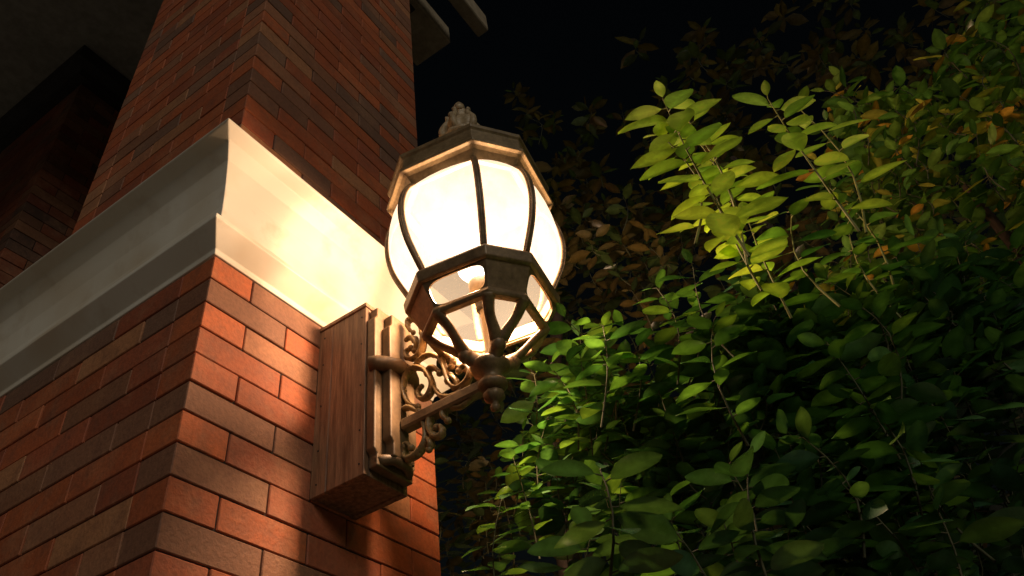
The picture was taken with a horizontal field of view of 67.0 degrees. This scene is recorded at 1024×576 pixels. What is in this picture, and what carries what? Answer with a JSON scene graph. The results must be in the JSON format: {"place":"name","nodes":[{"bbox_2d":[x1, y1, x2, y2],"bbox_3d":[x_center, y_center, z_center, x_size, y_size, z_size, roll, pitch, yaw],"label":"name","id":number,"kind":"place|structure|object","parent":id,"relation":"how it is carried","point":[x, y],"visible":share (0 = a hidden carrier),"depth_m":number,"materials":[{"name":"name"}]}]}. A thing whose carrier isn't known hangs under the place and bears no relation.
{"place":"outdoors","nodes":[
{"label":"outdoors","id":0,"kind":"place"},
{"bbox_2d":[413,0,1023,575],"label":"sky","id":1,"kind":"structure","parent":0,"point":[567,52],"materials":[{"name":"black"}]},
{"label":"ground","id":2,"kind":"structure","parent":0,"visible":0},
{"bbox_2d":[0,45,130,287],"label":"brick pillar","id":3,"kind":"structure","parent":2,"relation":"on","point":[57,126],"depth_m":4.94,"materials":[{"name":"brick"}]},
{"bbox_2d":[0,0,449,575],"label":"brick column","id":4,"kind":"structure","parent":2,"relation":"on","point":[192,284],"depth_m":2.04,"materials":[{"name":"brick"}]},
{"bbox_2d":[0,0,487,117],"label":"roof eaves","id":5,"kind":"object","parent":4,"relation":"on","point":[41,41],"visible":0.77,"depth_m":5.21,"materials":[{"name":"paint"}]},
{"bbox_2d":[310,102,565,519],"bbox_3d":[-0.205,-0.089,2.141,0.713,1.257,0.462,-28,-46,20],"label":"wall lantern","id":6,"kind":"object","parent":4,"relation":"attached to","point":[475,251],"depth_m":1.88,"materials":[{"name":"white glass"}]},
{"bbox_2d":[461,248,969,575],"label":"ficus shrub","id":7,"kind":"object","parent":2,"relation":"on","point":[712,423],"visible":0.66,"depth_m":1.73,"materials":[{"name":"green plant"}]},
{"bbox_2d":[433,27,1008,575],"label":"garden tree","id":8,"kind":"object","parent":2,"relation":"on","point":[623,247],"visible":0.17,"depth_m":3.47,"materials":[{"name":"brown plant"}]},
{"bbox_2d":[432,0,1023,575],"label":"garden tree","id":9,"kind":"object","parent":2,"relation":"on","point":[756,62],"visible":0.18,"depth_m":5.60,"materials":[{"name":"green plant"}]},
{"bbox_2d":[527,406,1023,575],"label":"ficus shrub","id":10,"kind":"object","parent":2,"relation":"on","point":[644,522],"visible":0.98,"depth_m":1.24,"materials":[{"name":"green plant"}]},
{"bbox_2d":[618,80,933,571],"bbox_3d":[0.774,0.747,0.899,0.505,3.141,0.866,-28,-46,20],"label":"ficus shrub","id":11,"kind":"object","parent":2,"relation":"on","point":[725,222],"visible":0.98,"depth_m":1.62,"materials":[{"name":"green plant"}]},
{"bbox_2d":[723,214,1023,575],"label":"ficus shrub","id":12,"kind":"object","parent":2,"relation":"on","point":[954,370],"visible":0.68,"depth_m":1.61,"materials":[{"name":"green plant"}]},
{"bbox_2d":[770,0,1023,424],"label":"garden tree","id":13,"kind":"object","parent":2,"relation":"on","point":[989,117],"visible":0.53,"depth_m":2.26,"materials":[{"name":"green plant"}]}
]}

